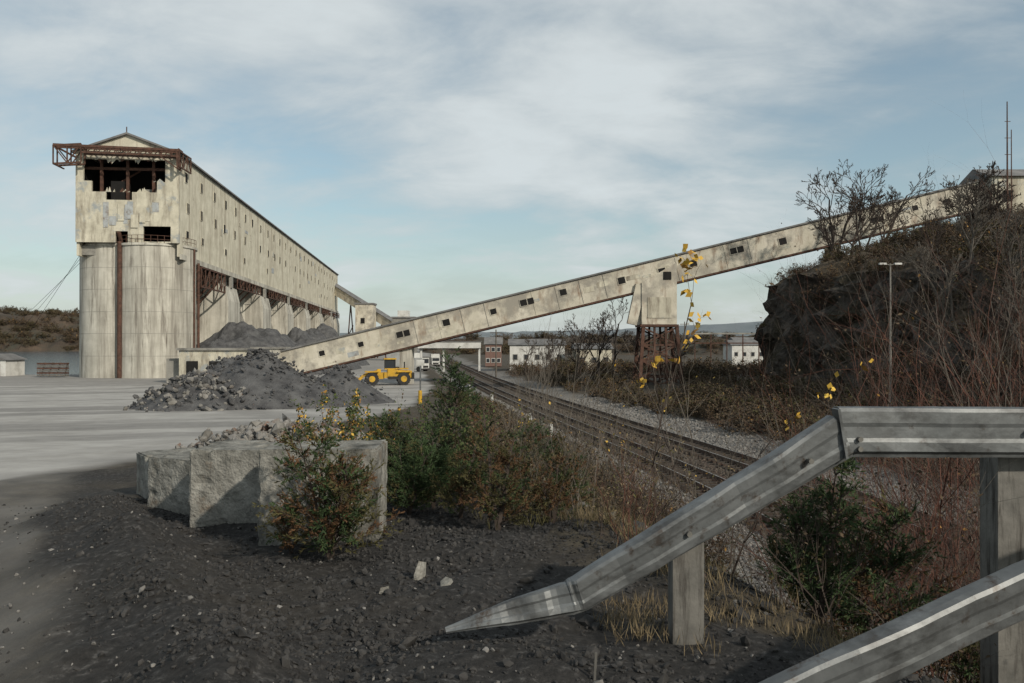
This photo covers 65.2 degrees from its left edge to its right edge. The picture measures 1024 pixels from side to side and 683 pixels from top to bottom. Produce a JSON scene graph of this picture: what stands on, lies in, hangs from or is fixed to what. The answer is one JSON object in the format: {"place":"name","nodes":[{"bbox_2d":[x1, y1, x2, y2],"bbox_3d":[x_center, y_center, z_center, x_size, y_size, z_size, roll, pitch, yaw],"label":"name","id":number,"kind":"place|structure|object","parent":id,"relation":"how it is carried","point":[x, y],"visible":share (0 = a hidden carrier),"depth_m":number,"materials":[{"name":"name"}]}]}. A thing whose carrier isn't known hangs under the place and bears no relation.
{"place":"outdoors","nodes":[
{"label":"outdoors","id":0,"kind":"place"},
{"bbox_2d":[0,311,78,351],"bbox_3d":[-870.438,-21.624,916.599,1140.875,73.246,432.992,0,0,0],"label":"wooded hill","id":1,"kind":"structure","parent":0,"point":[42,345],"depth_m":915.07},
{"bbox_2d":[0,305,78,351],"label":"distant trees","id":2,"kind":"object","parent":1,"relation":"on","point":[72,314],"visible":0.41,"depth_m":923.27,"materials":[{"name":"brown plant"}]},
{"bbox_2d":[0,351,78,374],"bbox_3d":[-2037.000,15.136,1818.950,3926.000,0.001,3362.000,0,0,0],"label":"river","id":3,"kind":"structure","parent":0,"point":[32,359],"depth_m":397.00,"materials":[{"name":"liquid"}]},
{"bbox_2d":[0,492,944,682],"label":"loose gravel","id":4,"kind":"structure","parent":0,"point":[587,620],"depth_m":5.54,"materials":[{"name":"gravel"}]},
{"bbox_2d":[0,347,979,682],"bbox_3d":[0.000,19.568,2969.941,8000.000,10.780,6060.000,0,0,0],"label":"ground","id":5,"kind":"structure","parent":0,"point":[70,439],"depth_m":6.48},
{"bbox_2d":[0,353,25,375],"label":"white shed","id":6,"kind":"structure","parent":5,"relation":"on","point":[11,364],"depth_m":129.99,"materials":[{"name":"paint"}]},
{"bbox_2d":[136,447,195,499],"bbox_3d":[-5.298,2.147,12.589,0.917,0.818,1.020,-1,0,-38],"label":"concrete block","id":7,"kind":"object","parent":5,"relation":"on","point":[142,459],"depth_m":12.47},
{"bbox_2d":[147,452,189,514],"bbox_3d":[-4.350,2.001,11.090,0.971,0.856,0.917,-1,-2,29],"label":"concrete block","id":8,"kind":"object","parent":5,"relation":"on","point":[168,480],"depth_m":10.72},
{"bbox_2d":[123,368,254,411],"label":"rubble stockpile","id":9,"kind":"object","parent":5,"relation":"on","point":[202,390],"visible":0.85,"depth_m":46.31,"materials":[{"name":"stone"}]},
{"bbox_2d":[52,127,339,377],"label":"silo storehouse","id":10,"kind":"structure","parent":5,"relation":"on","point":[178,248],"depth_m":122.09,"materials":[{"name":"concrete"}]},
{"bbox_2d":[185,172,336,298],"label":"windows","id":11,"kind":"structure","parent":10,"relation":"in","point":[225,230],"depth_m":160.11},
{"bbox_2d":[166,347,290,381],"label":"reclaim tunnel house","id":12,"kind":"structure","parent":5,"relation":"on","point":[188,360],"depth_m":104.49,"materials":[{"name":"concrete"}]},
{"bbox_2d":[189,439,287,527],"bbox_3d":[-3.220,1.758,9.743,1.064,1.022,0.921,0,1,3],"label":"concrete block","id":13,"kind":"object","parent":5,"relation":"on","point":[224,486],"depth_m":9.31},
{"bbox_2d":[196,321,328,374],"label":"stone stockpile","id":14,"kind":"object","parent":5,"relation":"on","point":[242,334],"visible":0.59,"depth_m":134.07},
{"bbox_2d":[175,413,379,448],"bbox_3d":[-5.587,2.512,19.289,5.590,1.443,5.550,0,0,-41],"label":"gravel heap","id":15,"kind":"object","parent":5,"relation":"on","point":[266,430],"visible":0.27,"depth_m":18.93,"materials":[{"name":"stone"}]},
{"bbox_2d":[206,348,359,409],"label":"rubble stockpile","id":16,"kind":"object","parent":5,"relation":"on","point":[267,379],"visible":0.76,"depth_m":49.06,"materials":[{"name":"gravel"}]},
{"bbox_2d":[255,488,317,553],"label":"juniper bush","id":17,"kind":"object","parent":5,"relation":"on","point":[282,521],"visible":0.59,"depth_m":7.52,"materials":[{"name":"green plant"}]},
{"bbox_2d":[257,439,387,545],"bbox_3d":[-1.968,1.627,8.443,1.215,1.094,0.816,0,0,-2],"label":"concrete block","id":18,"kind":"object","parent":5,"relation":"on","point":[270,489],"depth_m":8.05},
{"bbox_2d":[287,327,361,370],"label":"stone stockpile","id":19,"kind":"object","parent":5,"relation":"on","point":[299,335],"visible":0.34,"depth_m":155.83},
{"bbox_2d":[251,418,404,559],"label":"juniper bush","id":20,"kind":"object","parent":5,"relation":"on","point":[341,514],"visible":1,"depth_m":7.22,"materials":[{"name":"green plant"}]},
{"bbox_2d":[289,384,366,440],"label":"yellow leaf shrub","id":21,"kind":"object","parent":5,"relation":"on","point":[356,397],"visible":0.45,"depth_m":14.54,"materials":[{"name":"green plant"}]},
{"bbox_2d":[319,388,400,440],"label":"yellow leaf shrub","id":22,"kind":"object","parent":5,"relation":"on","point":[368,433],"visible":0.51,"depth_m":13.22,"materials":[{"name":"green plant"}]},
{"bbox_2d":[316,364,405,404],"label":"stone stockpile","id":23,"kind":"object","parent":5,"relation":"on","point":[341,378],"visible":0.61,"depth_m":55.63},
{"bbox_2d":[335,283,391,357],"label":"transfer conveyor","id":24,"kind":"object","parent":5,"relation":"on","point":[351,299],"visible":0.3,"depth_m":313.64,"materials":[{"name":"metal"}]},
{"bbox_2d":[354,303,376,331],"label":"transfer tower","id":25,"kind":"structure","parent":5,"relation":"on","point":[365,316],"depth_m":296.05,"materials":[{"name":"concrete"}]},
{"bbox_2d":[356,358,413,385],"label":"wheel loader","id":26,"kind":"object","parent":5,"relation":"on","point":[402,377],"visible":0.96,"depth_m":99.28,"materials":[{"name":"metal"}]},
{"bbox_2d":[367,408,437,493],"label":"juniper bush","id":27,"kind":"object","parent":5,"relation":"on","point":[394,421],"visible":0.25,"depth_m":11.10,"materials":[{"name":"green plant"}]},
{"bbox_2d":[386,433,453,514],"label":"juniper bush","id":28,"kind":"object","parent":5,"relation":"on","point":[407,491],"visible":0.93,"depth_m":9.59,"materials":[{"name":"green plant"}]},
{"bbox_2d":[377,371,476,445],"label":"leafy shrub","id":29,"kind":"object","parent":5,"relation":"on","point":[421,415],"visible":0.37,"depth_m":16.17,"materials":[{"name":"green plant"}]},
{"bbox_2d":[389,417,468,508],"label":"juniper bush","id":30,"kind":"object","parent":5,"relation":"on","point":[442,458],"visible":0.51,"depth_m":10.21,"materials":[{"name":"green plant"}]},
{"bbox_2d":[415,346,481,492],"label":"juniper bush","id":31,"kind":"object","parent":5,"relation":"on","point":[458,397],"visible":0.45,"depth_m":11.92,"materials":[{"name":"green plant"}]},
{"bbox_2d":[418,341,481,371],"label":"pipe bridge","id":32,"kind":"structure","parent":5,"relation":"on","point":[456,344],"depth_m":178.00,"materials":[{"name":"white paint"}]},
{"bbox_2d":[435,392,494,495],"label":"juniper bush","id":33,"kind":"object","parent":5,"relation":"on","point":[468,424],"visible":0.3,"depth_m":11.40,"materials":[{"name":"green plant"}]},
{"bbox_2d":[429,427,506,517],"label":"juniper bush","id":34,"kind":"object","parent":5,"relation":"on","point":[461,468],"visible":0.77,"depth_m":9.22,"materials":[{"name":"green plant"}]},
{"bbox_2d":[449,400,535,497],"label":"leafy shrub","id":35,"kind":"object","parent":5,"relation":"on","point":[462,442],"visible":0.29,"depth_m":10.48,"materials":[{"name":"green plant"}]},
{"bbox_2d":[484,337,502,365],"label":"brick house","id":36,"kind":"structure","parent":5,"relation":"on","point":[489,342],"depth_m":224.99,"materials":[{"name":"red brick"}]},
{"bbox_2d":[452,389,550,529],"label":"juniper bush","id":37,"kind":"object","parent":5,"relation":"on","point":[491,509],"visible":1,"depth_m":8.49,"materials":[{"name":"green plant"}]},
{"bbox_2d":[475,328,556,468],"bbox_3d":[0.292,0.999,14.685,1.540,3.206,1.889,0,0,34],"label":"bare sapling","id":38,"kind":"object","parent":5,"relation":"on","point":[522,392],"visible":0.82,"depth_m":14.64,"materials":[{"name":"brown plant"}]},
{"bbox_2d":[486,412,557,510],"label":"juniper bush","id":39,"kind":"object","parent":5,"relation":"on","point":[530,446],"visible":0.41,"depth_m":9.83,"materials":[{"name":"green plant"}]},
{"bbox_2d":[508,339,564,369],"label":"white warehouse","id":40,"kind":"structure","parent":5,"relation":"on","point":[517,346],"depth_m":181.99,"materials":[{"name":"paint"}]},
{"bbox_2d":[485,394,594,521],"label":"dry weed shrub","id":41,"kind":"object","parent":5,"relation":"on","point":[537,463],"visible":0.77,"depth_m":8.93,"materials":[{"name":"brown plant"}]},
{"bbox_2d":[516,452,588,522],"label":"juniper bush","id":42,"kind":"object","parent":5,"relation":"on","point":[550,494],"visible":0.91,"depth_m":8.89,"materials":[{"name":"green plant"}]},
{"bbox_2d":[521,296,622,475],"bbox_3d":[0.910,0.871,15.271,1.755,3.584,2.467,0,0,44],"label":"bare sapling","id":43,"kind":"object","parent":5,"relation":"on","point":[557,377],"visible":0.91,"depth_m":15.30,"materials":[{"name":"brown plant"}]},
{"bbox_2d":[519,334,632,501],"bbox_3d":[0.959,1.090,11.855,1.722,2.681,1.261,0,0,9],"label":"bare sapling","id":44,"kind":"object","parent":5,"relation":"on","point":[583,420],"visible":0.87,"depth_m":11.73,"materials":[{"name":"brown plant"}]},
{"bbox_2d":[539,427,613,507],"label":"juniper bush","id":45,"kind":"object","parent":5,"relation":"on","point":[583,495],"visible":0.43,"depth_m":10.51,"materials":[{"name":"green plant"}]},
{"bbox_2d":[541,382,617,516],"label":"dry weed shrub","id":46,"kind":"object","parent":5,"relation":"on","point":[570,455],"visible":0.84,"depth_m":9.85,"materials":[{"name":"brown plant"}]},
{"bbox_2d":[584,308,627,375],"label":"bare tree","id":47,"kind":"object","parent":5,"relation":"on","point":[604,324],"visible":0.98,"depth_m":117.43,"materials":[{"name":"brown plant"}]},
{"bbox_2d":[587,458,640,541],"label":"dry weed shrub","id":48,"kind":"object","parent":5,"relation":"on","point":[604,505],"visible":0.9,"depth_m":7.94,"materials":[{"name":"brown plant"}]},
{"bbox_2d":[522,345,721,513],"bbox_3d":[1.379,1.158,10.577,2.510,2.470,1.256,0,0,-15],"label":"bare sapling","id":49,"kind":"object","parent":5,"relation":"on","point":[615,423],"visible":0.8,"depth_m":10.60,"materials":[{"name":"brown plant"}]},
{"bbox_2d":[581,415,674,542],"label":"dry weed shrub","id":50,"kind":"object","parent":5,"relation":"on","point":[635,496],"visible":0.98,"depth_m":7.35,"materials":[{"name":"brown plant"}]},
{"bbox_2d":[280,180,986,384],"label":"conveyor gallery","id":51,"kind":"object","parent":5,"relation":"on","point":[650,286],"visible":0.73,"depth_m":101.19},
{"bbox_2d":[318,192,951,363],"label":"windows and patches","id":52,"kind":"structure","parent":51,"relation":"in","point":[621,280],"depth_m":101.30,"materials":[{"name":"glass"}]},
{"bbox_2d":[506,356,761,384],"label":"distant brush","id":53,"kind":"object","parent":5,"relation":"on","point":[628,366],"visible":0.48,"depth_m":132.44,"materials":[{"name":"brown plant"}]},
{"bbox_2d":[445,390,835,634],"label":"embankment weeds","id":54,"kind":"object","parent":5,"relation":"on","point":[486,405],"visible":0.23,"depth_m":24.01,"materials":[{"name":"brown plant"}]},
{"bbox_2d":[607,398,751,531],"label":"dry weed shrub","id":55,"kind":"object","parent":5,"relation":"on","point":[675,485],"visible":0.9,"depth_m":8.08,"materials":[{"name":"brown plant"}]},
{"bbox_2d":[590,308,770,548],"bbox_3d":[2.439,1.279,9.982,2.614,3.494,1.822,0,0,45],"label":"bare sapling","id":56,"kind":"object","parent":5,"relation":"on","point":[695,468],"visible":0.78,"depth_m":9.96,"materials":[{"name":"brown plant"}]},
{"bbox_2d":[440,357,967,657],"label":"railway track","id":57,"kind":"structure","parent":5,"relation":"on","point":[486,388],"depth_m":41.13,"materials":[{"name":"metal"}]},
{"bbox_2d":[446,356,979,560],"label":"railway track","id":58,"kind":"structure","parent":5,"relation":"on","point":[687,443],"depth_m":49.89,"materials":[{"name":"metal"}]},
{"bbox_2d":[593,578,856,657],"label":"dry grass","id":59,"kind":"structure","parent":5,"relation":"on","point":[635,618],"depth_m":5.36,"materials":[{"name":"plant"}]},
{"bbox_2d":[619,371,838,567],"bbox_3d":[2.129,1.303,8.326,2.382,2.034,0.544,0,0,36],"label":"yellow leaf sapling","id":60,"kind":"object","parent":5,"relation":"on","point":[796,416],"visible":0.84,"depth_m":8.21,"materials":[{"name":"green plant"}]},
{"bbox_2d":[486,397,979,635],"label":"track ballast","id":61,"kind":"structure","parent":5,"relation":"on","point":[649,413],"depth_m":48.28,"materials":[{"name":"gravel"}]},
{"bbox_2d":[445,406,1023,682],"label":"bent guardrail","id":62,"kind":"object","parent":5,"relation":"on","point":[986,609],"visible":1,"depth_m":4.81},
{"bbox_2d":[722,340,762,364],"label":"white shed","id":63,"kind":"structure","parent":5,"relation":"on","point":[734,350],"depth_m":239.99,"materials":[{"name":"paint"}]},
{"bbox_2d":[546,366,978,483],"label":"trackside brush","id":64,"kind":"object","parent":5,"relation":"on","point":[712,407],"visible":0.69,"depth_m":64.37,"materials":[{"name":"brown plant"}]},
{"bbox_2d":[651,244,873,575],"bbox_3d":[2.212,0.665,7.258,1.896,3.150,0.659,0,0,15],"label":"yellow leaf sapling","id":65,"kind":"object","parent":5,"relation":"on","point":[684,264],"visible":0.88,"depth_m":7.43,"materials":[{"name":"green plant"}]},
{"bbox_2d":[655,401,929,637],"bbox_3d":[2.074,1.293,5.962,2.294,1.796,1.546,0,0,-31],"label":"bare shrub","id":66,"kind":"object","parent":5,"relation":"on","point":[798,565],"visible":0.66,"depth_m":5.83,"materials":[{"name":"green plant"}]},
{"bbox_2d":[587,325,1023,680],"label":"bare shrub","id":67,"kind":"object","parent":5,"relation":"on","point":[964,486],"visible":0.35,"depth_m":6.13,"materials":[{"name":"brown plant"}]},
{"bbox_2d":[750,457,873,626],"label":"juniper bush","id":68,"kind":"object","parent":5,"relation":"on","point":[790,564],"visible":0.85,"depth_m":6.16,"materials":[{"name":"green plant"}]},
{"bbox_2d":[646,342,978,674],"bbox_3d":[4.601,2.485,10.624,3.821,5.639,4.598,0,0,-37],"label":"bare shrub","id":69,"kind":"object","parent":5,"relation":"on","point":[847,505],"visible":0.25,"depth_m":10.55,"materials":[{"name":"orange plant"}]},
{"bbox_2d":[659,330,979,680],"bbox_3d":[6.106,2.220,9.661,8.906,7.746,7.422,0,0,0],"label":"bare shrub","id":70,"kind":"object","parent":5,"relation":"on","point":[855,483],"visible":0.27,"depth_m":9.62,"materials":[{"name":"brown plant"}]},
{"bbox_2d":[624,266,1023,677],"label":"bare shrub","id":71,"kind":"object","parent":5,"relation":"on","point":[914,503],"visible":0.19,"depth_m":11.15,"materials":[{"name":"orange plant"}]},
{"bbox_2d":[652,367,997,678],"bbox_3d":[5.149,2.710,9.677,4.981,5.769,8.410,0,0,-19],"label":"bare shrub","id":72,"kind":"object","parent":5,"relation":"on","point":[914,529],"visible":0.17,"depth_m":9.15,"materials":[{"name":"brown plant"}]},
{"bbox_2d":[627,163,1023,673],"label":"bare shrub","id":73,"kind":"object","parent":5,"relation":"on","point":[932,364],"visible":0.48,"depth_m":13.36,"materials":[{"name":"orange plant"}]},
{"bbox_2d":[676,325,979,632],"bbox_3d":[3.352,2.073,9.663,4.060,5.104,4.340,0,0,0],"label":"bare shrub","id":74,"kind":"object","parent":5,"relation":"on","point":[865,488],"visible":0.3,"depth_m":9.54,"materials":[{"name":"brown plant"}]},
{"bbox_2d":[689,262,979,674],"bbox_3d":[6.755,2.293,12.609,8.320,7.241,6.215,0,0,0],"label":"bare shrub","id":75,"kind":"object","parent":5,"relation":"on","point":[883,467],"visible":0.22,"depth_m":12.50,"materials":[{"name":"orange plant"}]},
{"bbox_2d":[658,164,1023,594],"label":"bare shrub","id":76,"kind":"object","parent":5,"relation":"on","point":[1019,356],"visible":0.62,"depth_m":9.87,"materials":[{"name":"brown plant"}]},
{"bbox_2d":[693,211,1023,590],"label":"bare shrub","id":77,"kind":"object","parent":5,"relation":"on","point":[972,384],"visible":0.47,"depth_m":15.91,"materials":[{"name":"orange plant"}]},
{"bbox_2d":[697,321,1021,677],"bbox_3d":[4.473,2.035,6.262,5.632,5.674,6.354,0,0,0],"label":"bare shrub","id":78,"kind":"object","parent":5,"relation":"on","point":[938,512],"visible":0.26,"depth_m":7.74,"materials":[{"name":"orange plant"}]},
{"bbox_2d":[703,256,1023,681],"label":"bare shrub","id":79,"kind":"object","parent":5,"relation":"on","point":[932,523],"visible":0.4,"depth_m":7.94,"materials":[{"name":"orange plant"}]},
{"bbox_2d":[747,358,979,673],"bbox_3d":[4.137,1.895,7.985,3.944,3.784,3.116,0,0,39],"label":"bare shrub","id":80,"kind":"object","parent":5,"relation":"on","point":[953,489],"visible":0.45,"depth_m":8.04,"materials":[{"name":"orange plant"}]},
{"bbox_2d":[708,185,1023,680],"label":"bare shrub","id":81,"kind":"object","parent":5,"relation":"on","point":[946,475],"visible":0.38,"depth_m":8.07,"materials":[{"name":"orange plant"}]},
{"bbox_2d":[722,150,1023,578],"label":"bare shrub","id":82,"kind":"object","parent":5,"relation":"on","point":[889,307],"visible":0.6,"depth_m":16.74,"materials":[{"name":"brown plant"}]},
{"bbox_2d":[728,306,1022,673],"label":"bare shrub","id":83,"kind":"object","parent":5,"relation":"on","point":[893,461],"visible":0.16,"depth_m":15.44,"materials":[{"name":"orange plant"}]},
{"bbox_2d":[793,485,967,640],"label":"juniper bush","id":84,"kind":"object","parent":5,"relation":"on","point":[900,557],"visible":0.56,"depth_m":6.51,"materials":[{"name":"green plant"}]},
{"bbox_2d":[753,211,1023,406],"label":"rock hillside","id":85,"kind":"structure","parent":5,"relation":"on","point":[777,351],"depth_m":70.22,"materials":[{"name":"stone"}]},
{"bbox_2d":[794,167,884,250],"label":"bare tree","id":86,"kind":"object","parent":85,"relation":"on","point":[824,219],"visible":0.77,"depth_m":91.92,"materials":[{"name":"brown plant"}]},
{"bbox_2d":[819,159,892,253],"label":"bare tree","id":87,"kind":"object","parent":85,"relation":"on","point":[842,192],"visible":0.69,"depth_m":95.49,"materials":[{"name":"brown plant"}]},
{"bbox_2d":[844,184,908,245],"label":"bare tree","id":88,"kind":"object","parent":85,"relation":"on","point":[858,202],"visible":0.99,"depth_m":87.77,"materials":[{"name":"brown plant"}]},
{"bbox_2d":[752,201,1023,406],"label":"hillside brush","id":89,"kind":"object","parent":85,"relation":"on","point":[884,245],"visible":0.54,"depth_m":61.45,"materials":[{"name":"brown plant"}]},
{"bbox_2d":[876,167,939,239],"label":"bare tree","id":90,"kind":"object","parent":85,"relation":"on","point":[891,225],"visible":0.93,"depth_m":91.28,"materials":[{"name":"brown plant"}]},
{"bbox_2d":[900,198,952,269],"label":"bare tree","id":91,"kind":"object","parent":85,"relation":"on","point":[939,234],"visible":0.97,"depth_m":62.06,"materials":[{"name":"brown plant"}]},
{"bbox_2d":[890,241,971,324],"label":"bare tree","id":92,"kind":"object","parent":85,"relation":"on","point":[927,255],"visible":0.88,"depth_m":55.45,"materials":[{"name":"brown plant"}]},
{"bbox_2d":[943,175,1003,276],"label":"bare tree","id":93,"kind":"object","parent":85,"relation":"on","point":[960,224],"visible":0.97,"depth_m":55.77,"materials":[{"name":"brown plant"}]},
{"bbox_2d":[962,160,1009,239],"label":"bare tree","id":94,"kind":"object","parent":85,"relation":"on","point":[991,190],"visible":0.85,"depth_m":61.61,"materials":[{"name":"brown plant"}]},
{"bbox_2d":[961,263,1023,336],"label":"bare tree","id":95,"kind":"object","parent":85,"relation":"on","point":[990,293],"visible":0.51,"depth_m":48.21,"materials":[{"name":"brown plant"}]},
{"bbox_2d":[984,207,1023,300],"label":"bare tree","id":96,"kind":"object","parent":85,"relation":"on","point":[1009,250],"visible":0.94,"depth_m":49.48,"materials":[{"name":"brown plant"}]},
{"bbox_2d":[992,274,1023,359],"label":"bare tree","id":97,"kind":"object","parent":85,"relation":"on","point":[1011,321],"visible":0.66,"depth_m":42.33,"materials":[{"name":"brown plant"}]},
{"bbox_2d":[759,528,1018,682],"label":"bare shrub","id":98,"kind":"object","parent":5,"relation":"on","point":[970,660],"visible":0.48,"depth_m":5.70,"materials":[{"name":"brown plant"}]},
{"bbox_2d":[763,352,1023,677],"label":"bare shrub","id":99,"kind":"object","parent":5,"relation":"on","point":[941,497],"visible":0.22,"depth_m":7.07,"materials":[{"name":"brown plant"}]},
{"bbox_2d":[818,279,1023,682],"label":"bare shrub","id":100,"kind":"object","parent":5,"relation":"on","point":[954,493],"visible":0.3,"depth_m":9.22,"materials":[{"name":"brown plant"}]},
{"bbox_2d":[823,91,1023,645],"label":"bare shrub","id":101,"kind":"object","parent":5,"relation":"on","point":[986,403],"visible":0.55,"depth_m":9.20,"materials":[{"name":"orange plant"}]},
{"bbox_2d":[931,641,979,682],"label":"juniper bush","id":102,"kind":"object","parent":5,"relation":"on","point":[962,661],"visible":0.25,"depth_m":5.87,"materials":[{"name":"green plant"}]},
{"bbox_2d":[0,0,1023,332],"label":"sky","id":103,"kind":"structure","parent":0,"point":[434,155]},
{"bbox_2d":[340,321,762,338],"bbox_3d":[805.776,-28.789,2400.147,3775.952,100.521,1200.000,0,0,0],"label":"distant hills","id":104,"kind":"structure","parent":0,"point":[747,327],"depth_m":2616.97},
{"bbox_2d":[422,335,753,354],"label":"wooded hill","id":105,"kind":"structure","parent":0,"point":[702,350],"depth_m":515.96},
{"bbox_2d":[418,330,753,354],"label":"distant trees","id":106,"kind":"object","parent":105,"relation":"on","point":[471,337],"visible":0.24,"depth_m":518.22,"materials":[{"name":"brown plant"}]},
{"bbox_2d":[457,445,766,590],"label":"green grass","id":107,"kind":"structure","parent":0,"point":[544,515],"depth_m":8.80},
{"bbox_2d":[490,429,862,638],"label":"dry grass","id":108,"kind":"structure","parent":0,"point":[576,514],"depth_m":8.39,"materials":[{"name":"plant"}]},
{"bbox_2d":[959,169,1023,219],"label":"conveyor head house","id":109,"kind":"structure","parent":0,"point":[1018,178],"depth_m":97.69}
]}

